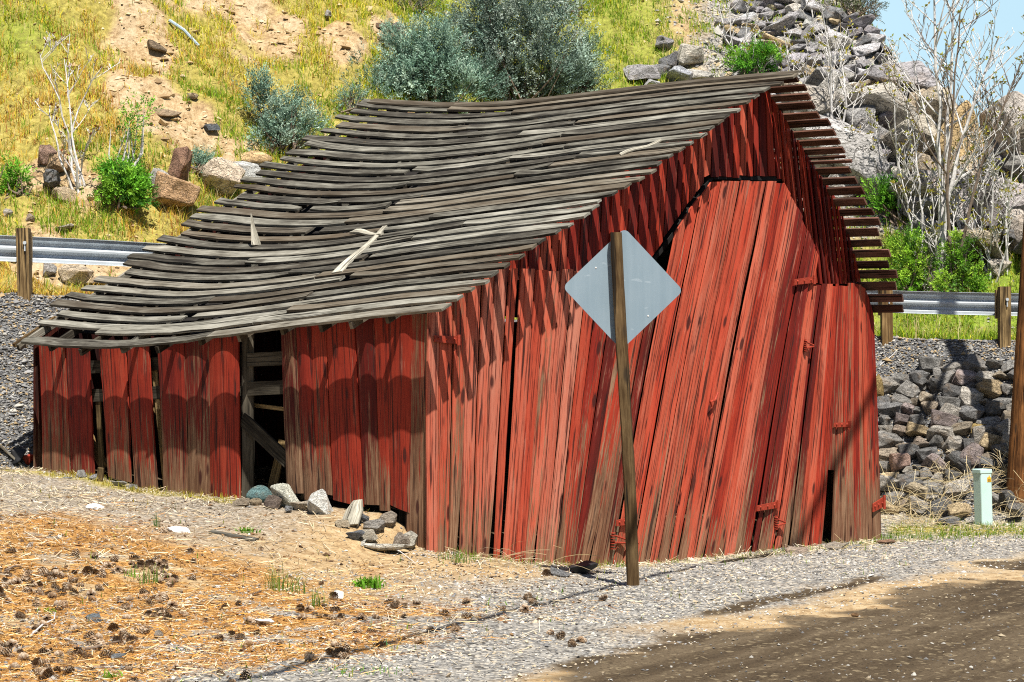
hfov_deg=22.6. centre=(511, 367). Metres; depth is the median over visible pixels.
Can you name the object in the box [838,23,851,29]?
rock
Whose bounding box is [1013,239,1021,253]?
rock
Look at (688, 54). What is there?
boulder
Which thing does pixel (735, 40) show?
rock
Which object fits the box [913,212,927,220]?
rock
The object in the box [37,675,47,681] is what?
pine cone
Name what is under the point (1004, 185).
bare tree
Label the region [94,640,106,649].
pine cone
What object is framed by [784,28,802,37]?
rock
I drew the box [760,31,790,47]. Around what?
rock
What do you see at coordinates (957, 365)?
stone
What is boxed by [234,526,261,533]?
green sprout
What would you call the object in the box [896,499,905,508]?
stone
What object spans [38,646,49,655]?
pine cone
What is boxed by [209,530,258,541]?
wood slab
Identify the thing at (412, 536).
stone
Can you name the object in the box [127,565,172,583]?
grass tuft
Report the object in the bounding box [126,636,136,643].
pine cone
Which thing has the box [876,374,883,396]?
stone
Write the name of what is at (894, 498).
stone
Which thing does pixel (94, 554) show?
pine cone
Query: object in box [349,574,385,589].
leafy weed
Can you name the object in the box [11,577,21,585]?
pine cone
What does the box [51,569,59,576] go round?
pine cone
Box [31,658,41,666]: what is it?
pine cone
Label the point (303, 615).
pine cone
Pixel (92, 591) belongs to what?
pine cone
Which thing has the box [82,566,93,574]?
pine cone
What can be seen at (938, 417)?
stone
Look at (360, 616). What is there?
pine cone
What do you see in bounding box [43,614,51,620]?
pine cone
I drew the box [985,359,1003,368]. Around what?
stone
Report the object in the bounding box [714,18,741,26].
rock
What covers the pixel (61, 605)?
pine cone
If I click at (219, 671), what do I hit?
pine cone
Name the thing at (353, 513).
rock
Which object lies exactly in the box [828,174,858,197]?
boulder
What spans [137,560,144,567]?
pine cone
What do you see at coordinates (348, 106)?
sagebrush
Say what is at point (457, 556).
grass tuft
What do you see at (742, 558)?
thin stick
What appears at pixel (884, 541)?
stone
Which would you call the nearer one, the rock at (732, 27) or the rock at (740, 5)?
the rock at (732, 27)
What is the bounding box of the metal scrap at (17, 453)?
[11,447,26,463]
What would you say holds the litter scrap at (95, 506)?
on the ground at (386, 535)
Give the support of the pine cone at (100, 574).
on the ground at (386, 535)
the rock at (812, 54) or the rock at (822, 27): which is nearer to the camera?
the rock at (812, 54)
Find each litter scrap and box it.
[86,503,103,508]
[167,526,190,532]
[255,619,273,624]
[334,590,343,598]
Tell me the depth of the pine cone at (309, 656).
17.36 m
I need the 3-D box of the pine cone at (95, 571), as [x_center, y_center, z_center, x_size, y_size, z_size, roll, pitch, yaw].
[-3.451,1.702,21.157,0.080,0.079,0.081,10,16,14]
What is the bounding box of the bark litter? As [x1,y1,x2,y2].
[0,472,750,681]
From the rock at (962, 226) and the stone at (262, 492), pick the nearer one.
the stone at (262, 492)
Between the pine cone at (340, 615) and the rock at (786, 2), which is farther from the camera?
the rock at (786, 2)
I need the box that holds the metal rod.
[168,19,198,46]
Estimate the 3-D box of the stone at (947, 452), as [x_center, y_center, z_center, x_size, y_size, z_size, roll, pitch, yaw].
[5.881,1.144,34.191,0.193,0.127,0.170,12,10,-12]
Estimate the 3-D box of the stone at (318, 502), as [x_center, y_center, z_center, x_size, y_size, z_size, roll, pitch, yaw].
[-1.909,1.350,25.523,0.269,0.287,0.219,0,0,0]
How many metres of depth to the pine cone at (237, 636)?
18.92 m
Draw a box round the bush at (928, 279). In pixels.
[910,223,984,291]
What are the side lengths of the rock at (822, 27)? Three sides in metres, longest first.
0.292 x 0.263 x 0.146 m
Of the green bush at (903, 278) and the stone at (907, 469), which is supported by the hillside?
the green bush at (903, 278)
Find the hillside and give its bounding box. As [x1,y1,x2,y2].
[0,0,1022,333]
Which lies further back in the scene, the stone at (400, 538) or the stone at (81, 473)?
the stone at (81, 473)
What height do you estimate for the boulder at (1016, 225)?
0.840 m
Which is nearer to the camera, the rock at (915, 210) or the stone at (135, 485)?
the stone at (135, 485)
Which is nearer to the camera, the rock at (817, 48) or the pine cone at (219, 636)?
the pine cone at (219, 636)
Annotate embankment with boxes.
[0,295,1015,502]
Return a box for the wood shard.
[251,214,260,245]
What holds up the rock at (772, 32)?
on the hillside
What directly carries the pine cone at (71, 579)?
on the ground at (386, 535)
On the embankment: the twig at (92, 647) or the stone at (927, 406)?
the stone at (927, 406)
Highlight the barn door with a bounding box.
[610,180,818,565]
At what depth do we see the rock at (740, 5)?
50.38 m
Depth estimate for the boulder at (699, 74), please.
47.71 m
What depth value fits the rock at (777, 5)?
50.65 m
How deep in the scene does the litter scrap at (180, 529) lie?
23.98 m
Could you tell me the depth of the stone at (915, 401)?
35.01 m
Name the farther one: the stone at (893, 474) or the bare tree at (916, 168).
the bare tree at (916, 168)
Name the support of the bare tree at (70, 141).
on the hillside
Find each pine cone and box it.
[0,647,11,656]
[4,597,11,602]
[5,547,16,553]
[5,639,17,649]
[8,662,19,670]
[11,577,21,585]
[11,627,21,633]
[14,611,26,619]
[17,652,29,660]
[20,573,31,581]
[21,586,29,592]
[24,569,32,575]
[31,624,41,630]
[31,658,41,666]
[32,600,42,606]
[33,667,40,675]
[35,588,43,595]
[36,581,42,587]
[37,568,48,576]
[37,620,47,628]
[37,658,50,667]
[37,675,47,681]
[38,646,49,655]
[38,667,45,676]
[42,648,50,655]
[42,668,54,677]
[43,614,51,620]
[47,576,56,583]
[47,591,56,598]
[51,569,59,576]
[51,583,59,589]
[53,600,66,607]
[53,650,63,658]
[53,666,60,672]
[54,603,63,609]
[57,658,64,664]
[58,571,63,577]
[58,588,66,595]
[61,665,74,675]
[62,582,72,590]
[67,576,78,583]
[68,624,80,632]
[70,549,79,556]
[70,588,78,595]
[72,647,82,655]
[75,582,83,586]
[76,649,87,658]
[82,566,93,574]
[83,630,95,638]
[86,589,95,596]
[86,635,96,645]
[88,595,96,600]
[91,552,98,558]
[93,568,99,574]
[94,633,102,639]
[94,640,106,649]
[95,583,103,591]
[97,570,106,577]
[99,650,113,659]
[102,561,111,568]
[107,622,118,631]
[110,556,118,561]
[111,637,123,644]
[114,565,122,573]
[119,630,128,638]
[120,602,130,609]
[121,614,131,621]
[125,666,132,670]
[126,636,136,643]
[126,647,134,652]
[127,676,139,681]
[128,555,139,560]
[135,624,149,633]
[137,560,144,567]
[139,587,149,593]
[144,610,151,617]
[145,559,155,565]
[145,599,154,605]
[150,612,158,617]
[155,559,161,566]
[155,596,162,602]
[155,607,164,613]
[158,573,166,581]
[158,577,163,583]
[159,564,168,571]
[161,595,168,602]
[162,613,172,620]
[165,577,175,584]
[165,580,173,587]
[167,601,177,609]
[171,574,178,582]
[172,663,179,669]
[182,611,190,617]
[186,548,193,552]
[187,574,196,579]
[214,634,224,641]
[216,669,225,676]
[228,630,234,636]
[234,633,244,639]
[239,669,251,679]
[244,616,255,624]
[244,640,252,645]
[253,629,260,634]
[276,639,284,646]
[296,604,304,611]
[298,613,306,620]
[304,605,314,612]
[304,652,316,661]
[325,648,333,654]
[328,591,338,599]
[328,614,336,620]
[329,606,340,612]
[329,641,339,647]
[332,647,346,653]
[332,652,340,657]
[337,612,345,617]
[337,651,349,658]
[341,643,349,649]
[352,626,362,632]
[356,612,367,619]
[372,613,379,618]
[374,641,386,649]
[389,599,399,608]
[414,636,423,643]
[439,609,449,615]
[450,624,460,630]
[461,612,472,618]
[462,597,470,603]
[520,604,528,612]
[522,592,532,600]
[528,598,536,604]
[542,569,550,575]
[546,629,554,634]
[555,631,565,639]
[567,639,576,646]
[576,636,586,642]
[599,594,607,600]
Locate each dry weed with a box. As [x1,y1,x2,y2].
[447,541,596,571]
[830,533,931,550]
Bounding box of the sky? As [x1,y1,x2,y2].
[865,0,1023,126]
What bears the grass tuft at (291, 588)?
on the ground at (386, 535)
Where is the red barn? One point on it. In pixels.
(410, 368)
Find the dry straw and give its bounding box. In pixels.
[0,459,1023,681]
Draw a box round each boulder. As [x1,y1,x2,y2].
[43,169,60,188]
[46,153,69,172]
[51,187,76,200]
[58,264,93,284]
[149,168,168,188]
[151,171,200,206]
[154,108,181,116]
[167,146,192,180]
[199,157,244,195]
[234,161,261,176]
[240,151,271,168]
[623,64,660,79]
[655,35,673,49]
[658,51,677,68]
[666,66,692,80]
[677,43,703,66]
[688,69,714,78]
[781,83,844,120]
[790,114,865,176]
[819,71,853,118]
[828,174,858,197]
[834,134,892,198]
[846,82,916,130]
[849,60,935,90]
[849,117,874,132]
[879,113,936,161]
[886,170,943,215]
[915,86,956,125]
[931,151,943,172]
[934,100,987,163]
[949,168,977,226]
[957,226,1004,260]
[973,171,1023,230]
[979,91,1023,171]
[985,258,1011,275]
[1003,209,1023,253]
[1007,118,1023,177]
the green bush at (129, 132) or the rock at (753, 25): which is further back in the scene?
the rock at (753, 25)
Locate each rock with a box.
[3,208,12,216]
[25,213,34,220]
[37,144,56,165]
[43,263,56,276]
[57,223,73,231]
[86,276,105,284]
[147,39,166,52]
[187,93,198,99]
[203,122,219,130]
[325,9,331,17]
[342,499,362,524]
[569,560,597,573]
[644,79,659,84]
[656,63,669,75]
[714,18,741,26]
[721,25,742,33]
[723,35,740,45]
[730,0,756,12]
[735,25,751,37]
[736,33,752,49]
[738,17,751,23]
[739,10,756,17]
[739,40,752,48]
[743,23,759,31]
[754,20,765,27]
[755,6,763,12]
[756,0,775,7]
[758,11,773,19]
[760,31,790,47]
[761,7,772,12]
[762,12,798,34]
[763,40,781,49]
[766,4,775,10]
[766,30,775,35]
[768,54,785,69]
[773,2,784,8]
[775,0,793,4]
[777,9,785,14]
[781,53,808,66]
[784,3,801,14]
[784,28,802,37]
[789,44,800,52]
[789,62,802,69]
[790,38,814,44]
[797,9,815,20]
[800,0,824,13]
[800,22,820,38]
[800,44,808,49]
[800,64,814,75]
[802,19,813,26]
[802,67,832,85]
[804,46,816,53]
[804,50,822,58]
[807,54,822,67]
[809,42,818,47]
[814,46,827,51]
[815,35,825,41]
[819,24,829,29]
[821,53,839,66]
[822,50,838,58]
[823,6,847,19]
[823,112,840,119]
[826,36,851,50]
[827,28,846,37]
[829,18,840,24]
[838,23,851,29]
[838,53,849,62]
[839,70,854,82]
[840,67,854,75]
[842,12,858,22]
[843,64,861,71]
[846,27,862,37]
[846,105,875,123]
[850,42,880,56]
[850,79,875,88]
[851,14,875,28]
[855,56,864,62]
[856,35,871,44]
[856,67,866,73]
[857,59,871,66]
[862,162,894,183]
[863,25,880,33]
[866,33,885,42]
[871,125,891,149]
[875,53,891,63]
[878,111,896,129]
[879,43,892,53]
[882,149,890,158]
[890,171,903,181]
[898,85,910,97]
[898,149,910,160]
[902,197,921,219]
[906,218,937,240]
[908,88,925,112]
[908,151,936,172]
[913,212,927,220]
[916,196,937,220]
[924,239,940,258]
[949,153,976,187]
[950,222,963,229]
[951,240,970,255]
[976,219,991,230]
[982,162,996,173]
[984,138,999,157]
[988,230,1002,242]
[994,155,1005,170]
[1000,229,1015,241]
[1004,155,1023,171]
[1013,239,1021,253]
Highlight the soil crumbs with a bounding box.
[0,458,349,577]
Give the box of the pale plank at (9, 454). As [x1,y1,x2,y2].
[0,444,23,466]
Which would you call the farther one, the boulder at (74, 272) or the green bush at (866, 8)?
the green bush at (866, 8)
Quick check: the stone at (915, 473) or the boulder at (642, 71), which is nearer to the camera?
the stone at (915, 473)
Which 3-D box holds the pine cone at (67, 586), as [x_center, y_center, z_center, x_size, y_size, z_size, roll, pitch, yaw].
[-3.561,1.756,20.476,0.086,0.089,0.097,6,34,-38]
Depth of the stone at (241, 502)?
25.84 m
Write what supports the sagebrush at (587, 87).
on the hillside
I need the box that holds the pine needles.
[0,492,680,681]
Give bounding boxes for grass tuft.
[122,564,136,577]
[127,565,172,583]
[149,513,160,526]
[257,555,302,591]
[279,572,307,593]
[310,587,331,607]
[436,545,478,563]
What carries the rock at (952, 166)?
on the hillside
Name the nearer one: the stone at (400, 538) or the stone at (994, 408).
the stone at (400, 538)
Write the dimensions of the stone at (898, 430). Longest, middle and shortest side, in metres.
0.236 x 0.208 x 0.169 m
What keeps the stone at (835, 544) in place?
on the ground at (386, 535)
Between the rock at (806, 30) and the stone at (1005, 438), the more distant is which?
the rock at (806, 30)
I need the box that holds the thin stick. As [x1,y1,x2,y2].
[721,553,772,562]
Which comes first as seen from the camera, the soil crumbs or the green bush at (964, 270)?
the soil crumbs
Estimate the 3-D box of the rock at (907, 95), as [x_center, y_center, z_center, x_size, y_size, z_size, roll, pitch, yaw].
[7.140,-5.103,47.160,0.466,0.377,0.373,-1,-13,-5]
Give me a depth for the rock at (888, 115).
46.19 m
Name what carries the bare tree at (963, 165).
on the hillside
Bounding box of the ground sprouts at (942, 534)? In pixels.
[0,469,1023,681]
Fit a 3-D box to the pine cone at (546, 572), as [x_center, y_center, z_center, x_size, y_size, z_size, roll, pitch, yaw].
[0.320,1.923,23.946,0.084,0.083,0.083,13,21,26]
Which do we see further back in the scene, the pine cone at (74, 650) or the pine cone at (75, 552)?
the pine cone at (75, 552)
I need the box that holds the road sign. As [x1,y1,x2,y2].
[565,230,680,585]
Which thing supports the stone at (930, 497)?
on the embankment
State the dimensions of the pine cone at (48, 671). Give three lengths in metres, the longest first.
0.086 x 0.084 x 0.082 m
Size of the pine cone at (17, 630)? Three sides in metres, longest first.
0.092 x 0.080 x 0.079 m
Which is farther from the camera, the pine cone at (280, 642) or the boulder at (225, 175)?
the boulder at (225, 175)
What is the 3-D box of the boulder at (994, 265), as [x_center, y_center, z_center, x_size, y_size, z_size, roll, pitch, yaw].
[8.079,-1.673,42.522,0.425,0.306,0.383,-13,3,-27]
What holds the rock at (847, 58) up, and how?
on the hillside
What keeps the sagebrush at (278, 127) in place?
on the hillside
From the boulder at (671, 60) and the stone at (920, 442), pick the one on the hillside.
the boulder at (671, 60)
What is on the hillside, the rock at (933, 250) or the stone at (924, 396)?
the rock at (933, 250)
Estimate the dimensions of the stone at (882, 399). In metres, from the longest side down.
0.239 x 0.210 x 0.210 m
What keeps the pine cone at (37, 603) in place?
on the ground at (386, 535)
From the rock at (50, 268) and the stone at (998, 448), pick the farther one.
the rock at (50, 268)
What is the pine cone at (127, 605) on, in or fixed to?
on the ground at (386, 535)
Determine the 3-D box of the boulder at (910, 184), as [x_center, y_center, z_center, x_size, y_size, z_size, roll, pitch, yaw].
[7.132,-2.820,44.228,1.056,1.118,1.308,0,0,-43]
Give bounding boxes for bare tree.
[34,31,120,193]
[717,0,763,56]
[740,27,770,70]
[774,26,819,83]
[792,0,885,121]
[831,80,891,159]
[879,0,1023,282]
[881,0,1023,272]
[881,33,935,223]
[890,98,938,259]
[907,158,977,282]
[927,76,1010,260]
[952,115,1008,271]
[959,165,1016,281]
[981,104,1023,274]
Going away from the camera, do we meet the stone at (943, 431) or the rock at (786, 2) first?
the stone at (943, 431)
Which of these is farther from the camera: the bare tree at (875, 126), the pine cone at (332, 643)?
the bare tree at (875, 126)
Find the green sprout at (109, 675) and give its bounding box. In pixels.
[101,668,122,680]
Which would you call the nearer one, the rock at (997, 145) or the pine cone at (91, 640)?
the pine cone at (91, 640)
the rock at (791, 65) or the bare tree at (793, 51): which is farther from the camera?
the rock at (791, 65)
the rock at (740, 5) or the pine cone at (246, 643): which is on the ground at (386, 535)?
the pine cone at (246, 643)
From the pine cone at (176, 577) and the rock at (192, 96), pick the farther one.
the rock at (192, 96)
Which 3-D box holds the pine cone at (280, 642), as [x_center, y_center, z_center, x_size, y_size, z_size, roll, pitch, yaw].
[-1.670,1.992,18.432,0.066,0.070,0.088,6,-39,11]
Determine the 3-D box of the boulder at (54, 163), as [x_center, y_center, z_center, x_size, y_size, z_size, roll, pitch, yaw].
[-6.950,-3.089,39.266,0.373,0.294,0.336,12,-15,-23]
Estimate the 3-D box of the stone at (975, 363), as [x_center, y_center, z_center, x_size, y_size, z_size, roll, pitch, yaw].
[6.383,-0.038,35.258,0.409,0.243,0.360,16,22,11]
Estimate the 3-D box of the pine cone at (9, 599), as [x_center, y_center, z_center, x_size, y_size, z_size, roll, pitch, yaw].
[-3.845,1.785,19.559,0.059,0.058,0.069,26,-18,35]
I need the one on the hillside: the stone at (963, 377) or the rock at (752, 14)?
the rock at (752, 14)
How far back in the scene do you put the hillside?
42.74 m
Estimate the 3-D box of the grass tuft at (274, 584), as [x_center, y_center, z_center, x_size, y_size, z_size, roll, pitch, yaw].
[-2.025,1.733,21.612,0.512,0.311,0.442,0,0,-43]
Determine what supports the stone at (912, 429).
on the embankment
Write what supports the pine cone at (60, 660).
on the ground at (386, 535)
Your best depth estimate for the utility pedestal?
32.53 m
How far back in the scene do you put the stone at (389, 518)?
25.08 m
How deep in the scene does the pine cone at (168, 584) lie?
21.24 m
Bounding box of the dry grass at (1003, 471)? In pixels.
[879,443,1023,529]
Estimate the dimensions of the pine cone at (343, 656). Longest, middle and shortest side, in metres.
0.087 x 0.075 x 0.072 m
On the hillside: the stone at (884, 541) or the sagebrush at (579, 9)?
the sagebrush at (579, 9)
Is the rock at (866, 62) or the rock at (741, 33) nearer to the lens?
the rock at (866, 62)
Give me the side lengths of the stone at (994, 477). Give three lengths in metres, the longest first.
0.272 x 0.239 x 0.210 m
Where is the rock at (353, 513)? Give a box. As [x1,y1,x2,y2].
[342,499,362,524]
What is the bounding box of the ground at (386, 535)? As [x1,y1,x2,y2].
[0,466,1023,681]
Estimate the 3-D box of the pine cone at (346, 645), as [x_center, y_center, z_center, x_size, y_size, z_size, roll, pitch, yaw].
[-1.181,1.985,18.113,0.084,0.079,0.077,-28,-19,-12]
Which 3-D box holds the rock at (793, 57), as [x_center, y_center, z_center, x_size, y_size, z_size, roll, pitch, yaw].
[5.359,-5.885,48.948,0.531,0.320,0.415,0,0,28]
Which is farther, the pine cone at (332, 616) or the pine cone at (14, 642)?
the pine cone at (332, 616)
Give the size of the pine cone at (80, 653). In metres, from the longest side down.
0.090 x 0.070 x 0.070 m
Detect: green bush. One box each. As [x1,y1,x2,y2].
[0,150,40,199]
[86,146,160,214]
[105,90,162,167]
[723,32,790,74]
[815,0,889,23]
[856,166,908,225]
[877,220,946,291]
[915,226,990,292]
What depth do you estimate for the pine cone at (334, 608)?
20.64 m
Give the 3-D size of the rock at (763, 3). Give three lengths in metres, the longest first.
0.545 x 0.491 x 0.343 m
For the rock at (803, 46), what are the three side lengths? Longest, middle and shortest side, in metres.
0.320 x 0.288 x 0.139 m
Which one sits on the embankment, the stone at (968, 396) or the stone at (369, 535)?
the stone at (968, 396)
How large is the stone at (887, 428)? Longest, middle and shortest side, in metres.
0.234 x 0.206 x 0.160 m
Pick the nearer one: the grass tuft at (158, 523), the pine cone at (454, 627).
the pine cone at (454, 627)
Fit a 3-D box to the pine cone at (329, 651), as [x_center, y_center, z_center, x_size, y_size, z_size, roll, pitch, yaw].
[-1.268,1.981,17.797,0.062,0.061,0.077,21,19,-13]
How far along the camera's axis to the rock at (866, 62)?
48.30 m
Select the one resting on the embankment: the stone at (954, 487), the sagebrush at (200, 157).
the stone at (954, 487)
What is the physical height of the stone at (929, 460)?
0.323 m
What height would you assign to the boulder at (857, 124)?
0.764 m
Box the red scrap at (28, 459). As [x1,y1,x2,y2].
[23,454,32,464]
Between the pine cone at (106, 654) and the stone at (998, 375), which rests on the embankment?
the stone at (998, 375)
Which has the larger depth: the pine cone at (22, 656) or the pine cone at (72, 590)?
the pine cone at (72, 590)
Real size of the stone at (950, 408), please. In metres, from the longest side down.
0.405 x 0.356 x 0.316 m
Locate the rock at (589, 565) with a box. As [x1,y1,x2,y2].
[569,560,597,573]
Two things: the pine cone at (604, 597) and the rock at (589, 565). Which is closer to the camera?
the pine cone at (604, 597)
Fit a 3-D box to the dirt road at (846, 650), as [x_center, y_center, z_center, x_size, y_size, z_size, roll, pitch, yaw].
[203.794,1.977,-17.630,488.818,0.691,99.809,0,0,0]
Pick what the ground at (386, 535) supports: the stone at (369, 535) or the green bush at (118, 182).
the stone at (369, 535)
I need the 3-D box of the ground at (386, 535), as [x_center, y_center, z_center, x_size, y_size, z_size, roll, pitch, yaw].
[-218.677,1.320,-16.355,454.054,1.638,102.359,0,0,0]
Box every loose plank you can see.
[332,225,387,273]
[620,139,661,155]
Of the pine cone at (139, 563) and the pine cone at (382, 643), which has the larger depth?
the pine cone at (139, 563)
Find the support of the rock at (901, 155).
on the boulder at (886, 139)
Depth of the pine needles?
19.68 m
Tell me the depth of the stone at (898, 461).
34.13 m
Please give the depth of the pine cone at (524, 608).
20.82 m
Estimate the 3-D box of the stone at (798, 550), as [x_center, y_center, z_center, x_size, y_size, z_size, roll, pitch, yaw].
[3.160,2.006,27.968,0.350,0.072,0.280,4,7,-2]
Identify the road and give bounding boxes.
[5,294,1011,344]
[510,562,1023,681]
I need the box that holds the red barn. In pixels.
[12,70,903,566]
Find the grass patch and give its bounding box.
[319,663,403,678]
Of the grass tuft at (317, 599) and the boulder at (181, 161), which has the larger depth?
the boulder at (181, 161)
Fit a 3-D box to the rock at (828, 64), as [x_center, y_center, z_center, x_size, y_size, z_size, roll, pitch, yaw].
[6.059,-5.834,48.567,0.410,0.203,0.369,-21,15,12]
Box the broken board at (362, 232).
[349,229,383,235]
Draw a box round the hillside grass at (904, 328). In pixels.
[0,0,1022,340]
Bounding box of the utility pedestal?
[972,469,992,524]
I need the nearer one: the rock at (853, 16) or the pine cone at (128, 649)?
the pine cone at (128, 649)
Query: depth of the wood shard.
29.45 m
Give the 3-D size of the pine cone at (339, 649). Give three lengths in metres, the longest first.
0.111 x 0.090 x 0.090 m
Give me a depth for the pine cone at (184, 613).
19.79 m
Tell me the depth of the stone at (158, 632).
18.73 m
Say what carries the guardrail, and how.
on the embankment
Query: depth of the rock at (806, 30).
49.55 m
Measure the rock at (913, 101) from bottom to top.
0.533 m
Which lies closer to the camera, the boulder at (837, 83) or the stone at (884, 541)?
the stone at (884, 541)
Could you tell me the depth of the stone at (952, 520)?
32.68 m
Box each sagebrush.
[191,143,217,173]
[230,57,335,155]
[330,71,372,113]
[335,2,510,113]
[375,14,411,51]
[388,0,440,14]
[424,0,614,101]
[535,14,619,93]
[542,0,593,12]
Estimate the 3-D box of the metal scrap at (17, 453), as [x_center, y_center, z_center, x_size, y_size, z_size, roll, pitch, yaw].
[-5.615,1.003,29.093,0.189,0.201,0.132,0,-7,15]
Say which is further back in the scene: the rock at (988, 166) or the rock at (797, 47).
the rock at (797, 47)
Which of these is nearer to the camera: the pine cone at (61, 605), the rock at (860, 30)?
the pine cone at (61, 605)
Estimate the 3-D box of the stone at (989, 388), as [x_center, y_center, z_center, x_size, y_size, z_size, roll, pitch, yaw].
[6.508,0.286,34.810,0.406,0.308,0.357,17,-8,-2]
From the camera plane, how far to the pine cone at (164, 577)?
21.34 m
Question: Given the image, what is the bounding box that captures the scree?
[0,0,1021,338]
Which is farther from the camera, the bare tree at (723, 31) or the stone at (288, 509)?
the bare tree at (723, 31)
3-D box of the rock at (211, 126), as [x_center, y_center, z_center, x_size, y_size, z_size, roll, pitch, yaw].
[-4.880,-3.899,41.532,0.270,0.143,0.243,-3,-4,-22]
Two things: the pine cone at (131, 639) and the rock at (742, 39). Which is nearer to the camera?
the pine cone at (131, 639)
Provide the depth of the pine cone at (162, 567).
21.84 m
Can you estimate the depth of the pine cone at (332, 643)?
18.12 m
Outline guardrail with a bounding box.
[0,228,1018,348]
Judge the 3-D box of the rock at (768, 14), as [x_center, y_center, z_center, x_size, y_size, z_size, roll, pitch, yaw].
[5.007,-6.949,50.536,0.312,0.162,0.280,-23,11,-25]
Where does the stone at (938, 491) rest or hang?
on the embankment
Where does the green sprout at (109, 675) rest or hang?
on the ground at (386, 535)
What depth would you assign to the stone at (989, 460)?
33.75 m
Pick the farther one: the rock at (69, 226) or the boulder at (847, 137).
the boulder at (847, 137)
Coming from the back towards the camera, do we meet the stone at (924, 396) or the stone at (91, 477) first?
the stone at (924, 396)
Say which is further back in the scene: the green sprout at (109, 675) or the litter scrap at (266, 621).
the litter scrap at (266, 621)
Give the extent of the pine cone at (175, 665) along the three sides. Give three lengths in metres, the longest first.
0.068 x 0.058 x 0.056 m
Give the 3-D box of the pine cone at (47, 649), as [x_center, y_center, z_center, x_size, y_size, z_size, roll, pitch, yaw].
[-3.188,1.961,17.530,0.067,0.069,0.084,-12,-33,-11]
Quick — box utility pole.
[1006,219,1023,511]
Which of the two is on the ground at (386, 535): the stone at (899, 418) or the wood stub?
the wood stub
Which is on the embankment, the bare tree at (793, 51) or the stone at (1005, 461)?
the stone at (1005, 461)
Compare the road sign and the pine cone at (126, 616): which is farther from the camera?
the road sign
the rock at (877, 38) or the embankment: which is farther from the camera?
the rock at (877, 38)
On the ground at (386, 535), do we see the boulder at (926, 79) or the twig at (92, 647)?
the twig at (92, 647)
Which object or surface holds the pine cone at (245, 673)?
on the ground at (386, 535)
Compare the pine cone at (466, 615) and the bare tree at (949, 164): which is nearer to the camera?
the pine cone at (466, 615)
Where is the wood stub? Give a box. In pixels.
[97,467,103,481]
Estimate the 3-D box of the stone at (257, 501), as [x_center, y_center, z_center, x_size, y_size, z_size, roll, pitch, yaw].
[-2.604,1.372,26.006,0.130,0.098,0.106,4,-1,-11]
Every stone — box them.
[75,470,86,477]
[86,612,101,621]
[89,474,96,479]
[111,652,126,658]
[112,481,126,485]
[126,484,137,489]
[154,630,163,637]
[232,498,249,506]
[246,485,271,502]
[250,498,261,505]
[264,495,281,508]
[270,483,299,507]
[285,506,292,511]
[290,501,307,510]
[307,489,333,514]
[335,519,349,527]
[346,530,364,539]
[359,529,377,541]
[360,514,368,522]
[360,539,411,550]
[363,518,385,531]
[379,511,396,527]
[393,532,409,544]
[403,531,417,548]
[550,566,570,576]
[785,546,808,553]
[825,541,853,549]
[847,544,861,548]
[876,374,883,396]
[876,539,895,544]
[877,395,889,404]
[877,401,902,416]
[878,425,892,432]
[878,430,902,447]
[879,415,891,424]
[879,447,898,460]
[879,461,889,472]
[880,472,898,478]
[880,475,898,490]
[881,376,899,393]
[881,491,907,504]
[881,501,899,514]
[889,453,910,471]
[890,393,911,403]
[892,373,910,385]
[892,424,905,435]
[893,412,908,424]
[896,380,921,397]
[896,474,922,491]
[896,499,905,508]
[897,444,918,459]
[900,466,912,472]
[901,403,915,414]
[903,482,928,498]
[904,471,918,476]
[905,422,928,436]
[906,493,926,501]
[906,496,927,513]
[908,414,925,425]
[909,370,929,384]
[910,398,919,405]
[912,436,929,447]
[912,464,921,470]
[913,406,920,413]
[916,447,937,461]
[917,383,927,390]
[918,356,943,371]
[918,391,933,401]
[919,467,932,480]
[921,401,937,414]
[921,453,947,473]
[922,480,945,498]
[923,493,937,501]
[926,377,943,393]
[926,425,954,441]
[927,496,952,517]
[929,434,944,447]
[930,409,960,426]
[931,473,944,483]
[932,367,955,384]
[935,516,959,525]
[937,396,960,409]
[939,403,962,420]
[940,361,963,378]
[941,383,960,397]
[942,435,962,450]
[942,469,961,479]
[943,478,970,497]
[944,451,971,474]
[945,448,955,454]
[947,502,971,518]
[951,369,976,385]
[951,421,972,435]
[958,386,983,406]
[959,405,984,422]
[959,442,983,467]
[962,354,988,372]
[962,438,973,448]
[965,383,975,387]
[971,423,985,433]
[971,425,994,443]
[975,371,995,382]
[975,379,1002,398]
[976,416,999,425]
[979,398,988,405]
[979,433,1001,450]
[979,456,994,468]
[982,452,994,460]
[983,401,1011,416]
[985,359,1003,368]
[990,443,1008,458]
[991,472,1005,485]
[992,371,1008,379]
[992,398,1011,401]
[992,485,1003,491]
[992,492,1002,506]
[993,418,1009,435]
[995,458,1007,469]
[998,433,1009,456]
[999,490,1016,506]
[1000,383,1012,394]
[1000,410,1010,421]
[1001,360,1013,372]
[1006,369,1013,379]
[1006,403,1011,409]
[1008,503,1023,518]
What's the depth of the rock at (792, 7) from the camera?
50.48 m
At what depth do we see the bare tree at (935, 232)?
42.54 m
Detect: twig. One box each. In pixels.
[30,614,54,634]
[83,640,120,650]
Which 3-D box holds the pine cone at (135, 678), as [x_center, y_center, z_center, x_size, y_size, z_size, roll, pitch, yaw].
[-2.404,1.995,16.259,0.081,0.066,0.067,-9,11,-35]
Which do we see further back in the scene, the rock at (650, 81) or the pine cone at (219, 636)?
the rock at (650, 81)
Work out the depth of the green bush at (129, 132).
39.05 m
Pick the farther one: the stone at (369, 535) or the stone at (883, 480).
the stone at (883, 480)
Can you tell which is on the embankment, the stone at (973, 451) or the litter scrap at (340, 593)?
the stone at (973, 451)

